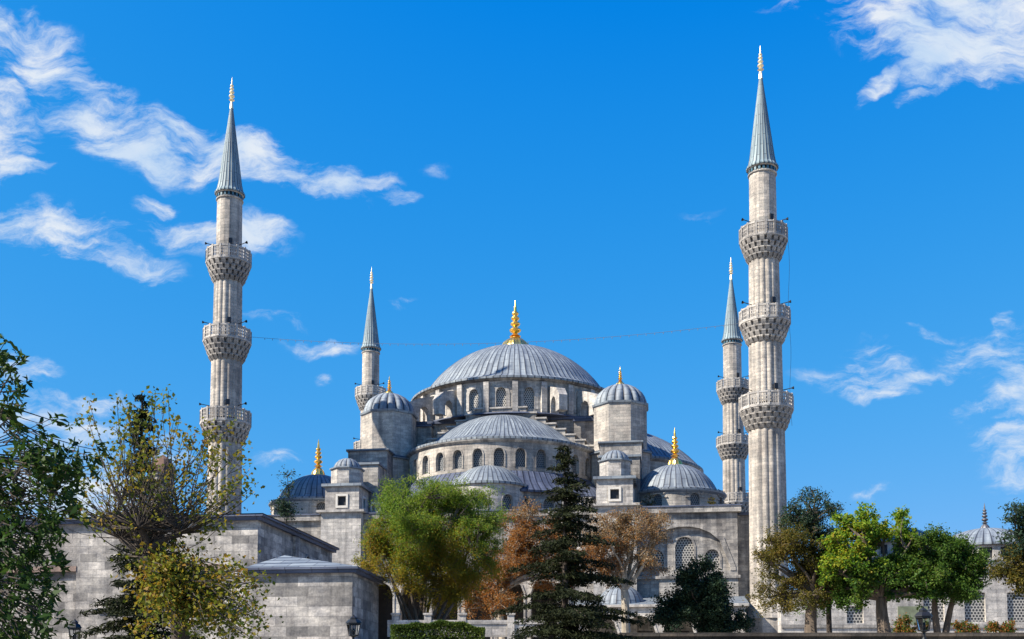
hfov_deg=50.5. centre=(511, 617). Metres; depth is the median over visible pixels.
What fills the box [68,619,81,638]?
street lamp
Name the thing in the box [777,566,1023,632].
precinct wall
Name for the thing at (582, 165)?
sky
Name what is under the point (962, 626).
garden shrub
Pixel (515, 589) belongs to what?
door
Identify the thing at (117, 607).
spruce
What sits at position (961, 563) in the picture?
plane tree
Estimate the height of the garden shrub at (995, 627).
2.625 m
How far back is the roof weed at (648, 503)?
118.10 m
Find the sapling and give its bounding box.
[269,464,302,523]
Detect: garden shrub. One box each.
[891,612,917,632]
[950,620,980,632]
[983,620,1019,632]
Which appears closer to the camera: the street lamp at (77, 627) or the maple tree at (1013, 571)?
the street lamp at (77, 627)
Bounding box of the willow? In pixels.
[351,472,514,638]
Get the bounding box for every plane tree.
[457,496,599,638]
[571,502,675,632]
[815,501,952,632]
[881,522,996,632]
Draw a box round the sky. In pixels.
[0,0,1023,589]
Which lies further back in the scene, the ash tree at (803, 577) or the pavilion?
the pavilion
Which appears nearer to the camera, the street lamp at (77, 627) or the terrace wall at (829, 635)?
the street lamp at (77, 627)
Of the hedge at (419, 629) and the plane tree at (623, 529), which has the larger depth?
the plane tree at (623, 529)
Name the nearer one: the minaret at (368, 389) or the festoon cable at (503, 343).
the festoon cable at (503, 343)
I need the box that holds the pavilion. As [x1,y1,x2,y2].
[0,455,338,638]
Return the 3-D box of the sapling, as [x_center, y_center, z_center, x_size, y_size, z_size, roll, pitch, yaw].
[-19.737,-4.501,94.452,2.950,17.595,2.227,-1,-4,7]
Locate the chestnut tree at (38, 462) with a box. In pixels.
[0,333,115,638]
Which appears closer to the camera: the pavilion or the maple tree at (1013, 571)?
the maple tree at (1013, 571)
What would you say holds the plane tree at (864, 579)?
on the terrace
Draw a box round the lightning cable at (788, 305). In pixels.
[788,245,791,420]
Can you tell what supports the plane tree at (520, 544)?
on the terrace
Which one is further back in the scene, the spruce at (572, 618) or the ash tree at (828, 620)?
the ash tree at (828, 620)
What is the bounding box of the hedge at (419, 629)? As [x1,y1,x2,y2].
[390,619,485,638]
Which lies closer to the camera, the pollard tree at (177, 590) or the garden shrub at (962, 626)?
the pollard tree at (177, 590)
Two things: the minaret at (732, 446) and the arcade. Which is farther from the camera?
the minaret at (732, 446)
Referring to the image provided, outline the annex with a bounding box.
[97,555,385,638]
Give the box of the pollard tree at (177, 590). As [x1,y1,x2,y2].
[62,384,283,638]
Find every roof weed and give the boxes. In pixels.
[642,493,655,505]
[707,497,715,504]
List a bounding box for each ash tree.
[743,484,853,632]
[794,544,852,632]
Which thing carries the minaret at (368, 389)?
on the terrace
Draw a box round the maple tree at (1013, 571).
[983,497,1023,598]
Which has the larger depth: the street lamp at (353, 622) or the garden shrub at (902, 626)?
the garden shrub at (902, 626)
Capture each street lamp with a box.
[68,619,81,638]
[346,614,360,638]
[914,606,932,638]
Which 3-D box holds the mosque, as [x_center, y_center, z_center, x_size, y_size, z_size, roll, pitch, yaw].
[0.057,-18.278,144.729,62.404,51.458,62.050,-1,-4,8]
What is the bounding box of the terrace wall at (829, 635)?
[618,633,1023,638]
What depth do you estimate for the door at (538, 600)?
85.50 m
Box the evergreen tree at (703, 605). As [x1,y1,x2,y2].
[639,553,757,632]
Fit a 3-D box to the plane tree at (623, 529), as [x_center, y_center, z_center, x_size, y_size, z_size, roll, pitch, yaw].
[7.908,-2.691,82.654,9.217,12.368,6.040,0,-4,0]
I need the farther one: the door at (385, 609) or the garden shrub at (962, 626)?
the door at (385, 609)
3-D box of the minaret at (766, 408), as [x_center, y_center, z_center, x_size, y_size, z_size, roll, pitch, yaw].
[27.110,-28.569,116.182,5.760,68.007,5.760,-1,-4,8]
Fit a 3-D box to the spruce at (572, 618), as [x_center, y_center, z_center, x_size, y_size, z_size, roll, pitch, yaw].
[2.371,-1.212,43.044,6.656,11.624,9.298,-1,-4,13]
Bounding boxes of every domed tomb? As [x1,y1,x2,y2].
[868,524,930,564]
[948,503,1018,565]
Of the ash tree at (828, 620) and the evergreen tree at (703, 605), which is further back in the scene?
the evergreen tree at (703, 605)
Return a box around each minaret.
[199,80,251,513]
[353,268,385,448]
[716,259,748,511]
[739,47,793,632]
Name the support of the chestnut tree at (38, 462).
on the ground
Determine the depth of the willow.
65.56 m
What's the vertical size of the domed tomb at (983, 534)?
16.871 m
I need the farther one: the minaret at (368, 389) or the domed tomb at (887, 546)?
the minaret at (368, 389)
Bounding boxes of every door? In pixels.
[378,589,392,638]
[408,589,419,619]
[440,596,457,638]
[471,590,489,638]
[503,587,523,638]
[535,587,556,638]
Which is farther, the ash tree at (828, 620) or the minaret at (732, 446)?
the minaret at (732, 446)
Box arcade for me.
[378,573,573,638]
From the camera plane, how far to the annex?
60.59 m
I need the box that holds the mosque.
[268,301,759,633]
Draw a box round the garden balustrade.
[387,613,542,638]
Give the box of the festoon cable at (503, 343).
[256,323,738,345]
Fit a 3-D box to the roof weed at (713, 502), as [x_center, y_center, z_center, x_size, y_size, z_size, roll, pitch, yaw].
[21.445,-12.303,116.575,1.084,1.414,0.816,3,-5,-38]
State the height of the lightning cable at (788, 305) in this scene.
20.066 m
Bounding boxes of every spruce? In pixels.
[68,393,205,638]
[489,443,644,638]
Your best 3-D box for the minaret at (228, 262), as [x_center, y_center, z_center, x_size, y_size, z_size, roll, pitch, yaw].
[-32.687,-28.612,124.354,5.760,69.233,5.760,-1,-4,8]
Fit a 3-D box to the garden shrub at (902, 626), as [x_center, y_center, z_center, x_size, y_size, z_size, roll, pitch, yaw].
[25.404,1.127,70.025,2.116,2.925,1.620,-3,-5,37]

